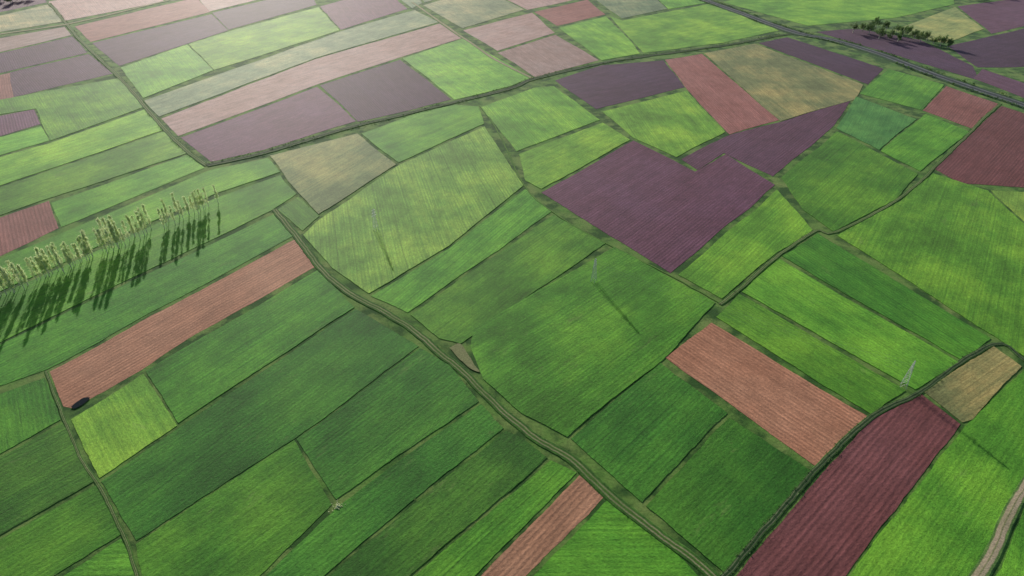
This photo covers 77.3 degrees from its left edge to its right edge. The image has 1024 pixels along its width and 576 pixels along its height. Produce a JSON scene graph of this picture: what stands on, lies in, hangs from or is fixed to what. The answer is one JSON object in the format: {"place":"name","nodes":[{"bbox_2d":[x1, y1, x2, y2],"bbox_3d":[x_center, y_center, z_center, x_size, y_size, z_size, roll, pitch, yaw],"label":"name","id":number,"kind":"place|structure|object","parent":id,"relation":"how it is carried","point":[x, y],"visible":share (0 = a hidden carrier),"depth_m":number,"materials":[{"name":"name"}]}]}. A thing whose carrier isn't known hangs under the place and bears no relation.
{"place":"outdoors","nodes":[
{"label":"outdoors","id":0,"kind":"place"},
{"bbox_2d":[0,73,13,99],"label":"ploughed field","id":1,"kind":"structure","parent":0,"point":[5,89],"depth_m":630.80,"materials":[{"name":"soil"}]},
{"bbox_2d":[0,109,41,135],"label":"ploughed field","id":2,"kind":"structure","parent":0,"point":[13,122],"depth_m":554.66,"materials":[{"name":"soil"}]},
{"bbox_2d":[0,0,46,11],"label":"ploughed field","id":3,"kind":"structure","parent":0,"point":[5,5],"depth_m":954.61,"materials":[{"name":"soil"}]},
{"bbox_2d":[0,126,49,154],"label":"crop field","id":4,"kind":"structure","parent":0,"point":[22,139],"depth_m":521.07,"materials":[{"name":"green plant"}]},
{"bbox_2d":[0,202,58,255],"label":"ploughed field","id":5,"kind":"structure","parent":0,"point":[21,228],"depth_m":404.04,"materials":[{"name":"soil"}]},
{"bbox_2d":[0,377,59,453],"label":"crop field","id":6,"kind":"structure","parent":0,"point":[27,410],"depth_m":272.63,"materials":[{"name":"green plant"}]},
{"bbox_2d":[0,5,62,31],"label":"fallow field","id":7,"kind":"structure","parent":0,"point":[39,16],"depth_m":873.77,"materials":[{"name":"soil"}]},
{"bbox_2d":[0,27,69,51],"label":"ploughed field","id":8,"kind":"structure","parent":0,"point":[14,42],"depth_m":786.42,"materials":[{"name":"soil"}]},
{"bbox_2d":[0,37,87,72],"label":"ploughed field","id":9,"kind":"structure","parent":0,"point":[40,53],"depth_m":731.20,"materials":[{"name":"soil"}]},
{"bbox_2d":[0,423,91,536],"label":"crop field","id":10,"kind":"structure","parent":0,"point":[41,472],"depth_m":244.78,"materials":[{"name":"green plant"}]},
{"bbox_2d":[0,487,119,575],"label":"crop field","id":11,"kind":"structure","parent":0,"point":[67,536],"depth_m":223.17,"materials":[{"name":"green plant"}]},
{"bbox_2d":[9,54,111,96],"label":"ploughed field","id":12,"kind":"structure","parent":0,"point":[54,74],"depth_m":665.75,"materials":[{"name":"soil"}]},
{"bbox_2d":[0,78,143,140],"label":"crop field","id":13,"kind":"structure","parent":0,"point":[62,112],"depth_m":587.61,"materials":[{"name":"green plant"}]},
{"bbox_2d":[70,397,87,407],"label":"pond","id":14,"kind":"structure","parent":0,"point":[78,403],"depth_m":277.27,"materials":[{"name":"black liquid"}]},
{"bbox_2d":[0,109,161,185],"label":"crop field","id":15,"kind":"structure","parent":0,"point":[76,146],"depth_m":509.11,"materials":[{"name":"green plant"}]},
{"bbox_2d":[0,0,169,34],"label":"farm track","id":16,"kind":"structure","parent":0,"point":[86,19],"depth_m":868.53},
{"bbox_2d":[45,369,138,575],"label":"farm track","id":17,"kind":"structure","parent":0,"point":[98,487],"depth_m":242.53,"materials":[{"name":"plant"}]},
{"bbox_2d":[0,131,185,215],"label":"crop field","id":18,"kind":"structure","parent":0,"point":[113,163],"depth_m":470.68,"materials":[{"name":"green plant"}]},
{"bbox_2d":[70,542,133,575],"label":"crop field","id":19,"kind":"structure","parent":0,"point":[113,561],"depth_m":215.12,"materials":[{"name":"green plant"}]},
{"bbox_2d":[49,0,163,19],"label":"ploughed field","id":20,"kind":"structure","parent":0,"point":[71,9],"depth_m":937.41,"materials":[{"name":"soil"}]},
{"bbox_2d":[70,374,177,478],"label":"crop field","id":21,"kind":"structure","parent":0,"point":[122,425],"depth_m":266.59,"materials":[{"name":"green plant"}]},
{"bbox_2d":[51,155,202,226],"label":"crop field","id":22,"kind":"structure","parent":0,"point":[73,208],"depth_m":445.34,"materials":[{"name":"green plant"}]},
{"bbox_2d":[48,3,205,166],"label":"farm track","id":23,"kind":"structure","parent":0,"point":[179,143],"depth_m":603.29,"materials":[{"name":"soil"}]},
{"bbox_2d":[0,158,280,290],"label":"crop field","id":24,"kind":"structure","parent":0,"point":[226,178],"depth_m":425.70,"materials":[{"name":"green plant"}]},
{"bbox_2d":[75,0,209,41],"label":"ploughed field","id":25,"kind":"structure","parent":0,"point":[127,23],"depth_m":869.57,"materials":[{"name":"soil"}]},
{"bbox_2d":[0,215,292,385],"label":"crop field","id":26,"kind":"structure","parent":0,"point":[45,345],"depth_m":337.53,"materials":[{"name":"green plant"}]},
{"bbox_2d":[0,175,294,340],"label":"crop field","id":27,"kind":"structure","parent":0,"point":[39,300],"depth_m":374.70,"materials":[{"name":"green plant"}]},
{"bbox_2d":[0,265,16,291],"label":"poplar tree","id":28,"kind":"object","parent":27,"relation":"on","point":[5,272],"visible":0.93,"depth_m":339.43,"materials":[{"name":"green plant"}]},
{"bbox_2d":[33,244,49,275],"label":"poplar tree","id":29,"kind":"object","parent":27,"relation":"on","point":[36,247],"visible":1,"depth_m":351.07,"materials":[{"name":"green plant"}]},
{"bbox_2d":[54,233,70,264],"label":"poplar tree","id":30,"kind":"object","parent":27,"relation":"on","point":[61,246],"visible":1,"depth_m":360.09,"materials":[{"name":"green plant"}]},
{"bbox_2d":[63,239,76,265],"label":"poplar tree","id":31,"kind":"object","parent":27,"relation":"on","point":[70,251],"visible":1,"depth_m":360.73,"materials":[{"name":"green plant"}]},
{"bbox_2d":[103,222,115,246],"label":"poplar tree","id":32,"kind":"object","parent":27,"relation":"on","point":[110,235],"visible":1,"depth_m":377.28,"materials":[{"name":"green plant"}]},
{"bbox_2d":[155,198,166,226],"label":"poplar tree","id":33,"kind":"object","parent":27,"relation":"on","point":[160,208],"visible":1,"depth_m":396.47,"materials":[{"name":"green plant"}]},
{"bbox_2d":[93,14,227,65],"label":"ploughed field","id":34,"kind":"structure","parent":0,"point":[125,49],"depth_m":782.45,"materials":[{"name":"soil"}]},
{"bbox_2d":[120,44,213,97],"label":"crop field","id":35,"kind":"structure","parent":0,"point":[162,71],"depth_m":676.75,"materials":[{"name":"green plant"}]},
{"bbox_2d":[50,240,312,407],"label":"ploughed field","id":36,"kind":"structure","parent":0,"point":[112,361],"depth_m":320.38,"materials":[{"name":"soil"}]},
{"bbox_2d":[199,0,253,10],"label":"ploughed field","id":37,"kind":"structure","parent":0,"point":[210,5],"depth_m":954.57,"materials":[{"name":"soil"}]},
{"bbox_2d":[135,440,328,575],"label":"crop field","id":38,"kind":"structure","parent":0,"point":[257,518],"depth_m":228.09,"materials":[{"name":"green plant"}]},
{"bbox_2d":[146,270,354,423],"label":"crop field","id":39,"kind":"structure","parent":0,"point":[194,378],"depth_m":308.69,"materials":[{"name":"green plant"}]},
{"bbox_2d":[101,308,420,543],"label":"crop field","id":40,"kind":"structure","parent":0,"point":[305,386],"depth_m":268.46,"materials":[{"name":"green plant"}]},
{"bbox_2d":[190,7,338,69],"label":"crop field","id":41,"kind":"structure","parent":0,"point":[225,49],"depth_m":790.04,"materials":[{"name":"green plant"}]},
{"bbox_2d":[213,0,315,29],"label":"ploughed field","id":42,"kind":"structure","parent":0,"point":[235,17],"depth_m":910.08,"materials":[{"name":"soil"}]},
{"bbox_2d":[182,87,355,162],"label":"ploughed field","id":43,"kind":"structure","parent":0,"point":[315,110],"depth_m":544.93,"materials":[{"name":"soil"}]},
{"bbox_2d":[145,10,437,115],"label":"fallow field","id":44,"kind":"structure","parent":0,"point":[179,98],"depth_m":710.62,"materials":[{"name":"soil"}]},
{"bbox_2d":[277,197,318,231],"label":"crop field","id":45,"kind":"structure","parent":0,"point":[301,215],"depth_m":417.78,"materials":[{"name":"green plant"}]},
{"bbox_2d":[161,24,460,135],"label":"ploughed field","id":46,"kind":"structure","parent":0,"point":[306,75],"depth_m":660.08,"materials":[{"name":"soil"}]},
{"bbox_2d":[270,133,395,214],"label":"fallow field","id":47,"kind":"structure","parent":0,"point":[321,177],"depth_m":476.26,"materials":[{"name":"beige plant"}]},
{"bbox_2d":[320,0,406,29],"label":"ploughed field","id":48,"kind":"structure","parent":0,"point":[342,14],"depth_m":915.41,"materials":[{"name":"soil"}]},
{"bbox_2d":[265,404,501,575],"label":"crop field","id":49,"kind":"structure","parent":0,"point":[331,539],"depth_m":237.04,"materials":[{"name":"green plant"}]},
{"bbox_2d":[320,60,450,120],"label":"ploughed field","id":50,"kind":"structure","parent":0,"point":[397,86],"depth_m":620.73,"materials":[{"name":"soil"}]},
{"bbox_2d":[296,348,477,498],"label":"crop field","id":51,"kind":"structure","parent":0,"point":[400,409],"depth_m":268.85,"materials":[{"name":"green plant"}]},
{"bbox_2d":[401,0,421,7],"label":"fallow field","id":52,"kind":"structure","parent":0,"point":[412,5],"depth_m":959.86,"materials":[{"name":"soil"}]},
{"bbox_2d":[303,127,522,292],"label":"crop field","id":53,"kind":"structure","parent":0,"point":[429,204],"depth_m":419.92,"materials":[{"name":"green plant"}]},
{"bbox_2d":[362,105,483,161],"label":"crop field","id":54,"kind":"structure","parent":0,"point":[405,138],"depth_m":537.03,"materials":[{"name":"green plant"}]},
{"bbox_2d":[329,431,545,575],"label":"crop field","id":55,"kind":"structure","parent":0,"point":[429,528],"depth_m":232.05,"materials":[{"name":"green plant"}]},
{"bbox_2d":[372,188,549,312],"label":"crop field","id":56,"kind":"structure","parent":0,"point":[514,216],"depth_m":376.51,"materials":[{"name":"green plant"}]},
{"bbox_2d":[402,39,529,99],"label":"crop field","id":57,"kind":"structure","parent":0,"point":[459,69],"depth_m":676.89,"materials":[{"name":"green plant"}]},
{"bbox_2d":[411,2,531,77],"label":"farm track","id":58,"kind":"structure","parent":0,"point":[468,41],"depth_m":766.32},
{"bbox_2d":[423,0,523,27],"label":"fallow field","id":59,"kind":"structure","parent":0,"point":[463,13],"depth_m":920.17,"materials":[{"name":"soil"}]},
{"bbox_2d":[271,209,721,575],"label":"farm track","id":60,"kind":"structure","parent":0,"point":[604,490],"depth_m":265.58,"materials":[{"name":"plant"}]},
{"bbox_2d":[419,460,574,575],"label":"crop field","id":61,"kind":"structure","parent":0,"point":[479,548],"depth_m":227.40,"materials":[{"name":"green plant"}]},
{"bbox_2d":[411,214,605,343],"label":"crop field","id":62,"kind":"structure","parent":0,"point":[540,256],"depth_m":355.82,"materials":[{"name":"green plant"}]},
{"bbox_2d":[464,13,553,50],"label":"ploughed field","id":63,"kind":"structure","parent":0,"point":[503,34],"depth_m":815.07,"materials":[{"name":"soil"}]},
{"bbox_2d":[0,0,1023,575],"bbox_3d":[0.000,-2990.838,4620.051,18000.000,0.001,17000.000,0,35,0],"label":"ground","id":64,"kind":"structure","parent":0,"point":[598,470],"depth_m":390.03,"materials":[{"name":"green plant"}]},
{"bbox_2d":[451,344,479,371],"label":"bare earth patch","id":65,"kind":"object","parent":64,"relation":"on","point":[461,353],"visible":1,"depth_m":302.22,"materials":[{"name":"soil"}]},
{"bbox_2d":[205,33,793,167],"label":"drainage ditch","id":66,"kind":"object","parent":64,"relation":"on","point":[331,132],"visible":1,"depth_m":589.40,"materials":[{"name":"plant"}]},
{"bbox_2d":[45,0,1023,574],"bbox_3d":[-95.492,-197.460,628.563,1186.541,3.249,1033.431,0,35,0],"label":"roadside scrub","id":67,"kind":"object","parent":64,"relation":"on","point":[669,276],"visible":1,"depth_m":584.72,"materials":[{"name":"green plant"}]},
{"bbox_2d":[479,106,716,301],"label":"field balk","id":68,"kind":"object","parent":64,"relation":"on","point":[582,229],"visible":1,"depth_m":406.72,"materials":[{"name":"green plant"}]},
{"bbox_2d":[600,261,905,371],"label":"power lines","id":69,"kind":"object","parent":64,"relation":"on","point":[754,320],"visible":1,"depth_m":308.48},
{"bbox_2d":[722,342,1023,575],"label":"drainage ditch","id":70,"kind":"object","parent":64,"relation":"on","point":[754,544],"visible":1,"depth_m":254.88,"materials":[{"name":"plant"}]},
{"bbox_2d":[481,86,597,151],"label":"crop field","id":71,"kind":"structure","parent":0,"point":[528,118],"depth_m":566.31,"materials":[{"name":"green plant"}]},
{"bbox_2d":[508,0,571,9],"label":"ploughed field","id":72,"kind":"structure","parent":0,"point":[529,4],"depth_m":960.39,"materials":[{"name":"soil"}]},
{"bbox_2d":[485,474,601,575],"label":"ploughed field","id":73,"kind":"structure","parent":0,"point":[558,519],"depth_m":226.20,"materials":[{"name":"soil"}]},
{"bbox_2d":[500,35,598,76],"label":"ploughed field","id":74,"kind":"structure","parent":0,"point":[547,55],"depth_m":721.01,"materials":[{"name":"soil"}]},
{"bbox_2d":[535,0,604,25],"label":"ploughed field","id":75,"kind":"structure","parent":0,"point":[571,13],"depth_m":904.76,"materials":[{"name":"soil"}]},
{"bbox_2d":[519,123,630,188],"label":"crop field","id":76,"kind":"structure","parent":0,"point":[547,164],"depth_m":497.57,"materials":[{"name":"green plant"}]},
{"bbox_2d":[471,247,712,435],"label":"crop field","id":77,"kind":"structure","parent":0,"point":[570,353],"depth_m":312.93,"materials":[{"name":"green plant"}]},
{"bbox_2d":[559,16,639,59],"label":"crop field","id":78,"kind":"structure","parent":0,"point":[603,38],"depth_m":785.72,"materials":[{"name":"green plant"}]},
{"bbox_2d":[537,499,699,575],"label":"crop field","id":79,"kind":"structure","parent":0,"point":[606,538],"depth_m":218.82,"materials":[{"name":"green plant"}]},
{"bbox_2d":[555,60,683,108],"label":"ploughed field","id":80,"kind":"structure","parent":0,"point":[600,86],"depth_m":643.66,"materials":[{"name":"soil"}]},
{"bbox_2d":[597,0,666,17],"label":"fallow field","id":81,"kind":"structure","parent":0,"point":[625,8],"depth_m":936.71,"materials":[{"name":"soil"}]},
{"bbox_2d":[571,363,729,499],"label":"crop field","id":82,"kind":"structure","parent":0,"point":[651,430],"depth_m":264.29,"materials":[{"name":"green plant"}]},
{"bbox_2d":[540,141,774,273],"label":"ploughed field","id":83,"kind":"structure","parent":0,"point":[667,214],"depth_m":436.67,"materials":[{"name":"soil"}]},
{"bbox_2d":[602,91,724,156],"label":"crop field","id":84,"kind":"structure","parent":0,"point":[677,124],"depth_m":552.20,"materials":[{"name":"green plant"}]},
{"bbox_2d":[660,0,705,8],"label":"crop field","id":85,"kind":"structure","parent":0,"point":[669,4],"depth_m":953.64,"materials":[{"name":"green plant"}]},
{"bbox_2d":[610,4,778,52],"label":"crop field","id":86,"kind":"structure","parent":0,"point":[707,24],"depth_m":827.67,"materials":[{"name":"green plant"}]},
{"bbox_2d":[666,54,777,133],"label":"ploughed field","id":87,"kind":"structure","parent":0,"point":[727,103],"depth_m":610.92,"materials":[{"name":"soil"}]},
{"bbox_2d":[644,419,812,570],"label":"crop field","id":88,"kind":"structure","parent":0,"point":[725,492],"depth_m":239.12,"materials":[{"name":"green plant"}]},
{"bbox_2d":[678,189,812,297],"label":"crop field","id":89,"kind":"structure","parent":0,"point":[768,228],"depth_m":383.85,"materials":[{"name":"green plant"}]},
{"bbox_2d":[665,322,864,464],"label":"ploughed field","id":90,"kind":"structure","parent":0,"point":[810,421],"depth_m":283.08,"materials":[{"name":"soil"}]},
{"bbox_2d":[681,101,850,175],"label":"ploughed field","id":91,"kind":"structure","parent":0,"point":[774,149],"depth_m":516.04,"materials":[{"name":"soil"}]},
{"bbox_2d":[705,44,863,120],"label":"fallow field","id":92,"kind":"structure","parent":0,"point":[778,86],"depth_m":645.98,"materials":[{"name":"beige plant"}]},
{"bbox_2d":[714,293,903,413],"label":"crop field","id":93,"kind":"structure","parent":0,"point":[851,380],"depth_m":302.69,"materials":[{"name":"green plant"}]},
{"bbox_2d":[759,37,883,83],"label":"ploughed field","id":94,"kind":"structure","parent":0,"point":[861,71],"depth_m":711.05,"materials":[{"name":"soil"}]},
{"bbox_2d":[723,0,953,25],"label":"crop field","id":95,"kind":"structure","parent":0,"point":[811,12],"depth_m":925.82,"materials":[{"name":"green plant"}]},
{"bbox_2d":[737,394,959,575],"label":"ploughed field","id":96,"kind":"structure","parent":0,"point":[841,513],"depth_m":238.54,"materials":[{"name":"soil"}]},
{"bbox_2d":[742,259,954,388],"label":"crop field","id":97,"kind":"structure","parent":0,"point":[798,296],"depth_m":321.93,"materials":[{"name":"green plant"}]},
{"bbox_2d":[782,132,917,230],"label":"crop field","id":98,"kind":"structure","parent":0,"point":[837,181],"depth_m":456.71,"materials":[{"name":"green plant"}]},
{"bbox_2d":[716,104,1001,304],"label":"farm track","id":99,"kind":"structure","parent":0,"point":[796,242],"depth_m":405.60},
{"bbox_2d":[700,0,1023,109],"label":"paved road","id":100,"kind":"structure","parent":0,"point":[894,59],"depth_m":719.69,"materials":[{"name":"asphalt"}]},
{"bbox_2d":[837,97,914,149],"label":"crop field","id":101,"kind":"structure","parent":0,"point":[876,126],"depth_m":552.11,"materials":[{"name":"green plant"}]},
{"bbox_2d":[784,233,988,358],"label":"crop field","id":102,"kind":"structure","parent":0,"point":[852,275],"depth_m":342.51,"materials":[{"name":"green plant"}]},
{"bbox_2d":[818,29,976,79],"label":"ploughed field","id":103,"kind":"structure","parent":0,"point":[922,52],"depth_m":745.03,"materials":[{"name":"soil"}]},
{"bbox_2d":[859,69,943,109],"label":"crop field","id":104,"kind":"structure","parent":0,"point":[896,87],"depth_m":625.33,"materials":[{"name":"green plant"}]},
{"bbox_2d":[880,114,968,171],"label":"crop field","id":105,"kind":"structure","parent":0,"point":[922,142],"depth_m":515.55,"materials":[{"name":"green plant"}]},
{"bbox_2d":[838,173,1023,356],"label":"crop field","id":106,"kind":"structure","parent":0,"point":[957,247],"depth_m":381.86,"materials":[{"name":"green plant"}]},
{"bbox_2d":[849,369,1023,575],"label":"crop field","id":107,"kind":"structure","parent":0,"point":[947,518],"depth_m":235.47,"materials":[{"name":"green plant"}]},
{"bbox_2d":[894,7,982,41],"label":"fallow field","id":108,"kind":"structure","parent":0,"point":[956,23],"depth_m":840.82,"materials":[{"name":"soil"}]},
{"bbox_2d":[923,86,998,127],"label":"ploughed field","id":109,"kind":"structure","parent":0,"point":[959,107],"depth_m":583.50,"materials":[{"name":"soil"}]},
{"bbox_2d":[923,347,1018,421],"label":"fallow field","id":110,"kind":"structure","parent":0,"point":[964,392],"depth_m":287.09,"materials":[{"name":"beige plant"}]},
{"bbox_2d":[935,106,1023,187],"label":"ploughed field","id":111,"kind":"structure","parent":0,"point":[989,151],"depth_m":494.76,"materials":[{"name":"soil"}]},
{"bbox_2d":[948,29,1023,66],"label":"ploughed field","id":112,"kind":"structure","parent":0,"point":[1006,49],"depth_m":741.49,"materials":[{"name":"soil"}]},
{"bbox_2d":[958,0,1023,33],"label":"ploughed field","id":113,"kind":"structure","parent":0,"point":[995,17],"depth_m":894.36,"materials":[{"name":"soil"}]},
{"bbox_2d":[970,480,1023,575],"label":"dirt road","id":114,"kind":"structure","parent":0,"point":[1002,536],"depth_m":223.60,"materials":[{"name":"soil"}]},
{"bbox_2d":[974,69,1023,97],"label":"ploughed field","id":115,"kind":"structure","parent":0,"point":[1012,86],"depth_m":643.69,"materials":[{"name":"soil"}]},
{"bbox_2d":[992,191,1023,220],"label":"crop field","id":116,"kind":"structure","parent":0,"point":[1014,201],"depth_m":432.85,"materials":[{"name":"green plant"}]},
{"bbox_2d":[996,522,1023,575],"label":"crop field","id":117,"kind":"structure","parent":0,"point":[1013,564],"depth_m":216.90,"materials":[{"name":"green plant"}]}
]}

